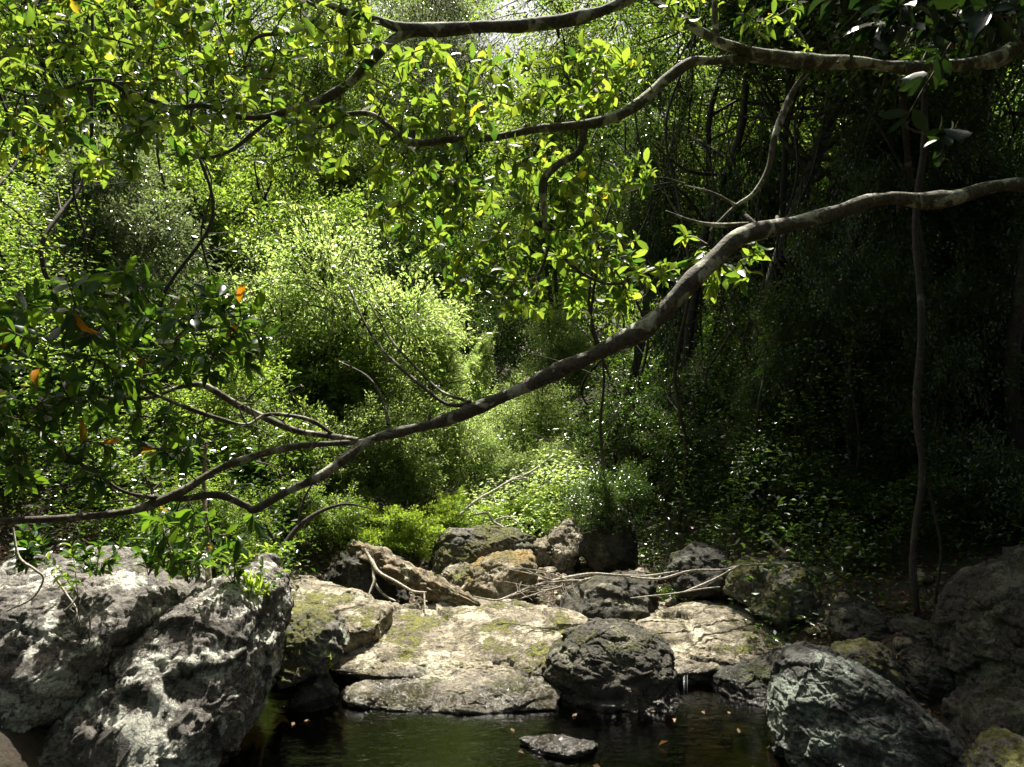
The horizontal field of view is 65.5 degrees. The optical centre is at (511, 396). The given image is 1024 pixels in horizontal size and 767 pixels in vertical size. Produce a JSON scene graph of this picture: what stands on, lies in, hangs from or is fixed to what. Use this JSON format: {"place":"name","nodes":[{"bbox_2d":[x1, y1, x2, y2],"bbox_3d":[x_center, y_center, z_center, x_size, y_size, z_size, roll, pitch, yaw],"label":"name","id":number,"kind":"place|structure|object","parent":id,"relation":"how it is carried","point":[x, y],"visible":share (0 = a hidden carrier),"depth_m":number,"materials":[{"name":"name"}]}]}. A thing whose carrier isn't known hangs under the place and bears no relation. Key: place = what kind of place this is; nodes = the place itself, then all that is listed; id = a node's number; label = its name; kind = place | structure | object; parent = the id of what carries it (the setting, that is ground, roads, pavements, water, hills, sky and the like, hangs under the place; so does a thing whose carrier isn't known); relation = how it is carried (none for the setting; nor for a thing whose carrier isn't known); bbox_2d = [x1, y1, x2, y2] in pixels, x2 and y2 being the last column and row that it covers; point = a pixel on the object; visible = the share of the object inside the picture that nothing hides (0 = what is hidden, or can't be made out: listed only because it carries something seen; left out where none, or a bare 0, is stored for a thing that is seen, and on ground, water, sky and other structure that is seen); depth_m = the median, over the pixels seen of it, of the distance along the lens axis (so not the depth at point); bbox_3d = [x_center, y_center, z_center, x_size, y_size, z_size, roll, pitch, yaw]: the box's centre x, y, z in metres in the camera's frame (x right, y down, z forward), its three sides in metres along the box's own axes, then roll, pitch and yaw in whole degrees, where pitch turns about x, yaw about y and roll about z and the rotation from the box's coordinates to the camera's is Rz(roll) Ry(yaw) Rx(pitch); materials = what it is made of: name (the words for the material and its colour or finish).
{"place":"outdoors","nodes":[
{"label":"outdoors","id":0,"kind":"place"},
{"bbox_2d":[5,0,732,290],"label":"sky","id":1,"kind":"structure","parent":0,"point":[526,9],"materials":[{"name":"white"}]},
{"bbox_2d":[223,675,790,766],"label":"water","id":2,"kind":"structure","parent":0,"point":[341,734],"depth_m":5.15,"materials":[{"name":"liquid"}]},
{"bbox_2d":[290,671,338,711],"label":"boulder","id":3,"kind":"object","parent":2,"relation":"in","point":[316,693],"visible":0.81,"depth_m":5.61,"materials":[{"name":"stone"}]},
{"bbox_2d":[274,607,349,688],"bbox_3d":[-1.491,1.848,5.894,0.572,0.479,0.685,0,0,0],"label":"boulder","id":4,"kind":"object","parent":3,"relation":"on","point":[316,631],"visible":0.77,"depth_m":5.72,"materials":[{"name":"stone"}]},
{"bbox_2d":[708,647,781,706],"bbox_3d":[1.914,2.281,5.947,0.894,0.653,0.784,0,0,0],"label":"boulder","id":5,"kind":"object","parent":2,"relation":"in","point":[748,680],"visible":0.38,"depth_m":5.88,"materials":[{"name":"stone"}]},
{"bbox_2d":[766,641,965,766],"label":"boulder","id":6,"kind":"object","parent":2,"relation":"in","point":[826,706],"visible":0.99,"depth_m":4.74,"materials":[{"name":"grey stone"}]},
{"bbox_2d":[0,147,1023,766],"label":"ground","id":7,"kind":"structure","parent":0,"point":[20,749],"depth_m":7.17,"materials":[{"name":"soil"}]},
{"bbox_2d":[0,226,177,455],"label":"dark shrub","id":8,"kind":"object","parent":7,"relation":"on","point":[9,282],"visible":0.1,"depth_m":8.18,"materials":[{"name":"green plant"}]},
{"bbox_2d":[0,545,205,732],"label":"boulder","id":9,"kind":"object","parent":7,"relation":"on","point":[52,668],"visible":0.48,"depth_m":4.65,"materials":[{"name":"stone"}]},
{"bbox_2d":[0,62,208,339],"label":"forest tree","id":10,"kind":"object","parent":7,"relation":"on","point":[45,109],"visible":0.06,"depth_m":12.44,"materials":[{"name":"green plant"}]},
{"bbox_2d":[0,0,210,221],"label":"forest tree","id":11,"kind":"object","parent":7,"relation":"on","point":[13,41],"visible":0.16,"depth_m":14.48,"materials":[{"name":"green plant"}]},
{"bbox_2d":[0,287,233,483],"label":"dark shrub","id":12,"kind":"object","parent":7,"relation":"on","point":[154,328],"visible":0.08,"depth_m":8.51,"materials":[{"name":"green plant"}]},
{"bbox_2d":[0,110,235,333],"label":"glinting shrub","id":13,"kind":"object","parent":7,"relation":"on","point":[167,231],"visible":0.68,"depth_m":9.58,"materials":[{"name":"green plant"}]},
{"bbox_2d":[48,453,201,542],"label":"green shrub","id":14,"kind":"object","parent":7,"relation":"on","point":[123,485],"visible":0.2,"depth_m":7.12,"materials":[{"name":"green plant"}]},
{"bbox_2d":[16,147,301,305],"bbox_3d":[-5.421,-2.326,12.745,4.033,3.465,3.296,0,0,-15],"label":"forest tree","id":15,"kind":"object","parent":7,"relation":"on","point":[184,185],"visible":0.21,"depth_m":12.78,"materials":[{"name":"green plant"}]},
{"bbox_2d":[36,553,293,766],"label":"boulder","id":16,"kind":"object","parent":7,"relation":"on","point":[189,680],"visible":0.93,"depth_m":4.58,"materials":[{"name":"stone"}]},
{"bbox_2d":[0,104,329,576],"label":"bank thicket","id":17,"kind":"object","parent":7,"relation":"on","point":[230,487],"visible":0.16,"depth_m":7.77,"materials":[{"name":"green plant"}]},
{"bbox_2d":[3,0,358,213],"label":"forest tree","id":18,"kind":"object","parent":7,"relation":"on","point":[208,83],"visible":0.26,"depth_m":17.04,"materials":[{"name":"green plant"}]},
{"bbox_2d":[118,469,275,577],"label":"green shrub","id":19,"kind":"object","parent":7,"relation":"on","point":[237,511],"visible":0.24,"depth_m":6.68,"materials":[{"name":"green plant"}]},
{"bbox_2d":[120,340,351,505],"bbox_3d":[-2.973,0.548,8.587,2.623,2.372,2.034,0,0,-11],"label":"green shrub","id":20,"kind":"object","parent":7,"relation":"on","point":[205,401],"visible":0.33,"depth_m":8.37,"materials":[{"name":"green plant"}]},
{"bbox_2d":[142,110,375,294],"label":"forest tree","id":21,"kind":"object","parent":7,"relation":"on","point":[230,181],"visible":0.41,"depth_m":14.37,"materials":[{"name":"green plant"}]},
{"bbox_2d":[200,379,340,494],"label":"feathery shrub","id":22,"kind":"object","parent":7,"relation":"on","point":[261,437],"visible":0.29,"depth_m":8.83,"materials":[{"name":"green plant"}]},
{"bbox_2d":[188,0,416,276],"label":"forest tree","id":23,"kind":"object","parent":7,"relation":"on","point":[319,74],"visible":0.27,"depth_m":20.56,"materials":[{"name":"green plant"}]},
{"bbox_2d":[250,470,372,556],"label":"green shrub","id":24,"kind":"object","parent":7,"relation":"on","point":[310,506],"visible":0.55,"depth_m":8.16,"materials":[{"name":"green plant"}]},
{"bbox_2d":[0,0,635,188],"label":"overhanging tree","id":25,"kind":"object","parent":7,"relation":"on","point":[184,19],"visible":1,"depth_m":4.11,"materials":[{"name":"green plant"}]},
{"bbox_2d":[233,325,414,421],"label":"feathery shrub","id":26,"kind":"object","parent":7,"relation":"on","point":[347,389],"visible":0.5,"depth_m":10.35,"materials":[{"name":"green plant"}]},
{"bbox_2d":[253,76,427,294],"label":"forest tree","id":27,"kind":"object","parent":7,"relation":"on","point":[351,180],"visible":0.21,"depth_m":21.05,"materials":[{"name":"green plant"}]},
{"bbox_2d":[289,571,392,653],"bbox_3d":[-1.741,1.922,6.850,1.609,0.526,0.971,0,0,38],"label":"rock slab","id":28,"kind":"object","parent":7,"relation":"on","point":[368,617],"visible":0.51,"depth_m":6.70,"materials":[{"name":"stone"}]},
{"bbox_2d":[277,399,422,528],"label":"feathery shrub","id":29,"kind":"object","parent":7,"relation":"on","point":[342,484],"visible":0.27,"depth_m":9.27,"materials":[{"name":"green plant"}]},
{"bbox_2d":[222,188,498,448],"bbox_3d":[-2.593,-0.653,11.557,3.545,4.302,5.005,0,0,-31],"label":"feathery shrub","id":30,"kind":"object","parent":7,"relation":"on","point":[330,266],"visible":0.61,"depth_m":10.60,"materials":[{"name":"green plant"}]},
{"bbox_2d":[294,153,436,318],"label":"forest tree","id":31,"kind":"object","parent":7,"relation":"on","point":[383,244],"visible":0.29,"depth_m":17.70,"materials":[{"name":"green plant"}]},
{"bbox_2d":[325,551,409,603],"bbox_3d":[-1.440,1.814,7.891,0.886,0.564,0.748,0,0,0],"label":"boulder","id":32,"kind":"object","parent":7,"relation":"on","point":[347,570],"visible":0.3,"depth_m":7.71,"materials":[{"name":"stone"}]},
{"bbox_2d":[328,484,450,562],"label":"shrub","id":33,"kind":"object","parent":7,"relation":"on","point":[392,537],"visible":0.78,"depth_m":8.66,"materials":[{"name":"bright leaf"},{"name":"brown twig"}]},
{"bbox_2d":[332,389,458,555],"bbox_3d":[-1.505,1.110,9.925,1.626,2.491,1.908,0,0,25],"label":"feathery shrub","id":34,"kind":"object","parent":7,"relation":"on","point":[409,446],"visible":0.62,"depth_m":9.60,"materials":[{"name":"green plant"}]},
{"bbox_2d":[315,360,484,483],"bbox_3d":[-1.956,0.329,11.094,3.125,2.196,2.787,0,0,0],"label":"feathery shrub","id":35,"kind":"object","parent":7,"relation":"on","point":[429,402],"visible":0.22,"depth_m":10.71,"materials":[{"name":"green plant"}]},
{"bbox_2d":[175,343,641,557],"bbox_3d":[-1.650,-0.112,14.670,6.487,4.072,10.863,0,0,0],"label":"sunlit thicket","id":36,"kind":"object","parent":7,"relation":"on","point":[504,496],"visible":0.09,"depth_m":9.85,"materials":[{"name":"green plant"}]},
{"bbox_2d":[324,0,494,302],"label":"sparse tree","id":37,"kind":"object","parent":7,"relation":"on","point":[433,13],"visible":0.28,"depth_m":23.25,"materials":[{"name":"green plant"}]},
{"bbox_2d":[341,380,496,511],"bbox_3d":[-1.526,0.816,11.060,2.654,2.060,3.060,0,0,0],"label":"feathery shrub","id":38,"kind":"object","parent":7,"relation":"on","point":[446,450],"visible":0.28,"depth_m":10.76,"materials":[{"name":"green plant"}]},
{"bbox_2d":[382,281,481,491],"bbox_3d":[-1.283,0.004,11.933,1.612,3.415,2.242,0,0,34],"label":"feathery shrub","id":39,"kind":"object","parent":7,"relation":"on","point":[448,364],"visible":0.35,"depth_m":11.73,"materials":[{"name":"green plant"}]},
{"bbox_2d":[340,664,561,714],"bbox_3d":[-0.441,2.268,5.851,1.622,0.457,0.734,0,0,0],"label":"rock slab","id":40,"kind":"object","parent":7,"relation":"on","point":[504,689],"visible":0.67,"depth_m":5.70,"materials":[{"name":"stone"}]},
{"bbox_2d":[330,597,588,683],"bbox_3d":[-0.284,2.110,6.699,2.455,0.521,1.594,0,0,0],"label":"rock slab","id":41,"kind":"object","parent":7,"relation":"on","point":[443,639],"visible":0.61,"depth_m":6.42,"materials":[{"name":"stone"}]},
{"bbox_2d":[346,539,480,605],"bbox_3d":[-1.004,1.697,7.603,1.709,0.490,0.356,0,0,37],"label":"fallen log","id":42,"kind":"object","parent":41,"relation":"on","point":[408,574],"visible":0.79,"depth_m":7.50,"materials":[{"name":"brown wood"}]},
{"bbox_2d":[387,198,555,420],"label":"forest tree","id":43,"kind":"object","parent":7,"relation":"on","point":[510,328],"visible":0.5,"depth_m":17.23,"materials":[{"name":"green plant"}]},
{"bbox_2d":[427,414,515,501],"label":"feathery shrub","id":44,"kind":"object","parent":7,"relation":"on","point":[485,433],"visible":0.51,"depth_m":11.46,"materials":[{"name":"green plant"}]},
{"bbox_2d":[397,4,549,353],"bbox_3d":[-1.221,-6.738,25.962,6.213,13.355,5.902,0,0,0],"label":"sparse tree","id":45,"kind":"object","parent":7,"relation":"on","point":[490,85],"visible":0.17,"depth_m":26.02,"materials":[{"name":"green plant"}]},
{"bbox_2d":[464,549,538,600],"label":"boulder","id":46,"kind":"object","parent":7,"relation":"on","point":[489,576],"visible":0.7,"depth_m":7.72,"materials":[{"name":"stone"}]},
{"bbox_2d":[0,177,1023,583],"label":"overhanging tree","id":47,"kind":"object","parent":7,"relation":"on","point":[124,383],"visible":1,"depth_m":3.68,"materials":[{"name":"green plant"}]},
{"bbox_2d":[0,130,1023,650],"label":"undergrowth","id":48,"kind":"object","parent":7,"relation":"on","point":[598,458],"visible":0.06,"depth_m":7.14,"materials":[{"name":"green plant"}]},
{"bbox_2d":[0,1,1023,378],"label":"woodland","id":49,"kind":"object","parent":7,"relation":"on","point":[482,279],"visible":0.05,"depth_m":27.27,"materials":[{"name":"green plant"}]},
{"bbox_2d":[0,406,1023,766],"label":"leaf litter","id":50,"kind":"object","parent":7,"relation":"on","point":[928,710],"visible":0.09,"depth_m":7.28,"materials":[{"name":"brown plant"}]},
{"bbox_2d":[466,367,589,492],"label":"tree","id":51,"kind":"object","parent":7,"relation":"on","point":[509,408],"visible":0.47,"depth_m":12.54,"materials":[{"name":"green plant"}]},
{"bbox_2d":[484,292,603,424],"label":"tree","id":52,"kind":"object","parent":7,"relation":"on","point":[570,343],"visible":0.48,"depth_m":15.09,"materials":[{"name":"green plant"}]},
{"bbox_2d":[453,104,665,387],"bbox_3d":[1.304,-3.631,20.054,4.964,8.467,6.430,0,0,-18],"label":"forest tree","id":53,"kind":"object","parent":7,"relation":"on","point":[571,217],"visible":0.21,"depth_m":19.88,"materials":[{"name":"green plant"}]},
{"bbox_2d":[470,0,716,422],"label":"forest tree","id":54,"kind":"object","parent":7,"relation":"on","point":[564,6],"visible":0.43,"depth_m":17.24,"materials":[{"name":"green plant"}]},
{"bbox_2d":[553,456,663,559],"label":"dark shrub","id":55,"kind":"object","parent":7,"relation":"on","point":[611,503],"visible":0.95,"depth_m":8.55,"materials":[{"name":"green plant"}]},
{"bbox_2d":[578,508,638,572],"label":"boulder","id":56,"kind":"object","parent":7,"relation":"on","point":[611,552],"visible":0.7,"depth_m":8.44,"materials":[{"name":"stone"}]},
{"bbox_2d":[559,570,658,620],"bbox_3d":[0.921,1.930,7.512,1.002,0.517,0.818,0,0,0],"label":"boulder","id":57,"kind":"object","parent":7,"relation":"on","point":[603,597],"visible":0.61,"depth_m":7.35,"materials":[{"name":"stone"}]},
{"bbox_2d":[541,617,681,711],"bbox_3d":[0.740,2.102,5.967,1.106,0.730,0.934,0,0,0],"label":"boulder","id":58,"kind":"object","parent":7,"relation":"on","point":[607,665],"visible":0.84,"depth_m":5.76,"materials":[{"name":"stone"}]},
{"bbox_2d":[550,11,732,457],"bbox_3d":[2.473,-2.435,13.695,3.029,7.136,4.121,0,0,25],"label":"forest tree","id":59,"kind":"object","parent":7,"relation":"on","point":[658,224],"visible":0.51,"depth_m":12.79,"materials":[{"name":"green plant"}]},
{"bbox_2d":[554,323,756,520],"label":"layered tree","id":60,"kind":"object","parent":7,"relation":"on","point":[621,424],"visible":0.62,"depth_m":10.64,"materials":[{"name":"green plant"}]},
{"bbox_2d":[318,0,1023,323],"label":"overhanging tree","id":61,"kind":"object","parent":7,"relation":"on","point":[460,184],"visible":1,"depth_m":4.40,"materials":[{"name":"green plant"}]},
{"bbox_2d":[634,228,728,393],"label":"creeper clad tree","id":62,"kind":"object","parent":7,"relation":"on","point":[661,342],"visible":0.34,"depth_m":12.37,"materials":[{"name":"green plant"}]},
{"bbox_2d":[523,0,841,355],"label":"forest tree","id":63,"kind":"object","parent":7,"relation":"on","point":[719,104],"visible":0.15,"depth_m":17.26,"materials":[{"name":"green plant"}]},
{"bbox_2d":[663,542,731,598],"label":"boulder","id":64,"kind":"object","parent":7,"relation":"on","point":[695,555],"visible":0.86,"depth_m":7.42,"materials":[{"name":"stone"}]},
{"bbox_2d":[657,2,740,536],"bbox_3d":[2.200,-1.635,9.354,0.985,6.760,1.826,0,0,10],"label":"sapling","id":65,"kind":"object","parent":7,"relation":"on","point":[679,411],"visible":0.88,"depth_m":9.39,"materials":[{"name":"brown plant"}]},
{"bbox_2d":[625,393,788,516],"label":"shrub","id":66,"kind":"object","parent":7,"relation":"on","point":[669,434],"visible":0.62,"depth_m":9.75,"materials":[{"name":"green plant"}]},
{"bbox_2d":[629,600,796,684],"bbox_3d":[1.927,2.124,6.881,2.160,0.557,1.190,0,0,-23],"label":"rock slab","id":67,"kind":"object","parent":7,"relation":"on","point":[704,639],"visible":0.43,"depth_m":6.60,"materials":[{"name":"stone"}]},
{"bbox_2d":[744,565,825,624],"bbox_3d":[2.383,1.704,6.914,0.693,0.436,0.653,0,0,0],"label":"boulder","id":68,"kind":"object","parent":67,"relation":"on","point":[810,599],"visible":0.72,"depth_m":6.71,"materials":[{"name":"stone"}]},
{"bbox_2d":[639,0,799,513],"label":"tree","id":69,"kind":"object","parent":7,"relation":"on","point":[691,314],"visible":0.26,"depth_m":11.29,"materials":[{"name":"brown plant"}]},
{"bbox_2d":[687,457,805,524],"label":"dark shrub","id":70,"kind":"object","parent":7,"relation":"on","point":[715,489],"visible":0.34,"depth_m":9.29,"materials":[{"name":"green plant"}]},
{"bbox_2d":[686,129,829,433],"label":"creeper clad tree","id":71,"kind":"object","parent":7,"relation":"on","point":[771,198],"visible":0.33,"depth_m":11.25,"materials":[{"name":"green plant"}]},
{"bbox_2d":[679,0,858,407],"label":"tree","id":72,"kind":"object","parent":7,"relation":"on","point":[783,182],"visible":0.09,"depth_m":11.12,"materials":[{"name":"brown plant"}]},
{"bbox_2d":[723,267,859,504],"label":"creeper clad tree","id":73,"kind":"object","parent":7,"relation":"on","point":[781,351],"visible":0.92,"depth_m":8.71,"materials":[{"name":"green plant"}]},
{"bbox_2d":[576,152,1023,601],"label":"shaded thicket","id":74,"kind":"object","parent":7,"relation":"on","point":[716,525],"visible":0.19,"depth_m":8.60,"materials":[{"name":"green plant"}]},
{"bbox_2d":[707,8,909,283],"bbox_3d":[4.930,-3.165,13.116,3.448,7.208,2.393,0,0,0],"label":"creeper clad tree","id":75,"kind":"object","parent":7,"relation":"on","point":[767,135],"visible":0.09,"depth_m":12.96,"materials":[{"name":"green plant"}]},
{"bbox_2d":[606,0,1015,473],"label":"tree","id":76,"kind":"object","parent":7,"relation":"on","point":[853,105],"visible":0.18,"depth_m":9.96,"materials":[{"name":"green plant"}]},
{"bbox_2d":[732,426,895,548],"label":"dark shrub","id":77,"kind":"object","parent":7,"relation":"on","point":[788,497],"visible":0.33,"depth_m":8.40,"materials":[{"name":"green plant"}]},
{"bbox_2d":[696,4,933,484],"bbox_3d":[5.017,-3.510,10.542,5.141,9.505,5.198,0,0,0],"label":"tree","id":78,"kind":"object","parent":7,"relation":"on","point":[829,144],"visible":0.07,"depth_m":10.59,"materials":[{"name":"brown plant"}]},
{"bbox_2d":[764,0,946,520],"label":"tree","id":79,"kind":"object","parent":7,"relation":"on","point":[907,171],"visible":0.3,"depth_m":8.07,"materials":[{"name":"brown plant"}]},
{"bbox_2d":[782,335,932,496],"bbox_3d":[4.395,0.572,9.494,2.200,2.679,2.034,0,0,23],"label":"dark shrub","id":80,"kind":"object","parent":7,"relation":"on","point":[878,433],"visible":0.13,"depth_m":9.50,"materials":[{"name":"green plant"}]},
{"bbox_2d":[826,599,895,642],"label":"boulder","id":81,"kind":"object","parent":7,"relation":"on","point":[857,619],"visible":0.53,"depth_m":6.04,"materials":[{"name":"stone"}]},
{"bbox_2d":[782,110,940,506],"bbox_3d":[3.698,-0.899,8.481,1.547,4.556,1.616,0,0,25],"label":"creeper clad tree","id":82,"kind":"object","parent":7,"relation":"on","point":[890,218],"visible":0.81,"depth_m":8.28,"materials":[{"name":"green plant"}]},
{"bbox_2d":[708,0,1023,203],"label":"tree","id":83,"kind":"object","parent":7,"relation":"on","point":[910,46],"visible":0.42,"depth_m":7.86,"materials":[{"name":"green plant"}]},
{"bbox_2d":[831,637,906,693],"bbox_3d":[2.463,1.893,5.508,0.506,0.378,0.536,0,0,0],"label":"boulder","id":84,"kind":"object","parent":7,"relation":"on","point":[877,658],"visible":0.4,"depth_m":5.42,"materials":[{"name":"stone"}]},
{"bbox_2d":[723,439,1023,577],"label":"ground thicket","id":85,"kind":"object","parent":7,"relation":"on","point":[887,489],"visible":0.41,"depth_m":7.51,"materials":[{"name":"green plant"}]},
{"bbox_2d":[807,0,1023,166],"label":"overhanging tree","id":86,"kind":"object","parent":7,"relation":"on","point":[1001,19],"visible":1,"depth_m":2.86,"materials":[{"name":"bark"},{"name":"green leaf"},{"name":"brown twig"}]},
{"bbox_2d":[905,46,941,618],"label":"thin tree","id":87,"kind":"object","parent":7,"relation":"on","point":[922,482],"visible":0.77,"depth_m":6.49,"materials":[{"name":"brown plant"}]},
{"bbox_2d":[897,644,955,706],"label":"boulder","id":88,"kind":"object","parent":7,"relation":"on","point":[927,674],"visible":0.72,"depth_m":5.40,"materials":[{"name":"stone"}]},
{"bbox_2d":[833,38,1023,368],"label":"creeper clad tree","id":89,"kind":"object","parent":7,"relation":"on","point":[934,120],"visible":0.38,"depth_m":8.62,"materials":[{"name":"green plant"}]},
{"bbox_2d":[857,42,1023,427],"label":"creeper clad tree","id":90,"kind":"object","parent":7,"relation":"on","point":[1019,144],"visible":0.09,"depth_m":9.69,"materials":[{"name":"green plant"}]},
{"bbox_2d":[861,317,1023,492],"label":"dark shrub","id":91,"kind":"object","parent":7,"relation":"on","point":[996,386],"visible":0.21,"depth_m":7.88,"materials":[{"name":"green plant"}]},
{"bbox_2d":[862,118,1023,387],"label":"tree","id":92,"kind":"object","parent":7,"relation":"on","point":[998,234],"visible":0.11,"depth_m":8.92,"materials":[{"name":"green plant"}]},
{"bbox_2d":[868,250,1023,516],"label":"creeper clad tree","id":93,"kind":"object","parent":7,"relation":"on","point":[956,350],"visible":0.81,"depth_m":7.81,"materials":[{"name":"green plant"}]},
{"bbox_2d":[875,11,1023,455],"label":"tree","id":94,"kind":"object","parent":7,"relation":"on","point":[1015,331],"visible":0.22,"depth_m":7.54,"materials":[{"name":"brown plant"}]},
{"bbox_2d":[880,191,1023,491],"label":"creeper clad tree","id":95,"kind":"object","parent":7,"relation":"on","point":[1011,274],"visible":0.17,"depth_m":8.19,"materials":[{"name":"green plant"}]},
{"bbox_2d":[912,397,1023,550],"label":"dark shrub","id":96,"kind":"object","parent":7,"relation":"on","point":[1008,471],"visible":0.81,"depth_m":7.25,"materials":[{"name":"green plant"}]},
{"bbox_2d":[930,544,1023,698],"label":"boulder","id":97,"kind":"object","parent":7,"relation":"on","point":[977,628],"visible":0.83,"depth_m":5.28,"materials":[{"name":"stone"}]},
{"bbox_2d":[941,682,1023,749],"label":"boulder","id":98,"kind":"object","parent":7,"relation":"on","point":[969,713],"visible":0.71,"depth_m":4.84,"materials":[{"name":"stone"}]},
{"bbox_2d":[961,726,1023,766],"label":"boulder","id":99,"kind":"object","parent":7,"relation":"on","point":[994,746],"visible":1,"depth_m":4.18,"materials":[{"name":"stone"}]},
{"bbox_2d":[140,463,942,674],"bbox_3d":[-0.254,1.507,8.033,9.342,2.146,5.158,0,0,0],"label":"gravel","id":100,"kind":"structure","parent":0,"point":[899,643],"depth_m":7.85,"materials":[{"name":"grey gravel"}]},
{"bbox_2d":[427,525,536,576],"bbox_3d":[-0.319,1.692,8.593,1.222,0.592,1.016,0,0,0],"label":"boulder","id":101,"kind":"object","parent":100,"relation":"on","point":[473,544],"visible":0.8,"depth_m":8.43,"materials":[{"name":"stone"}]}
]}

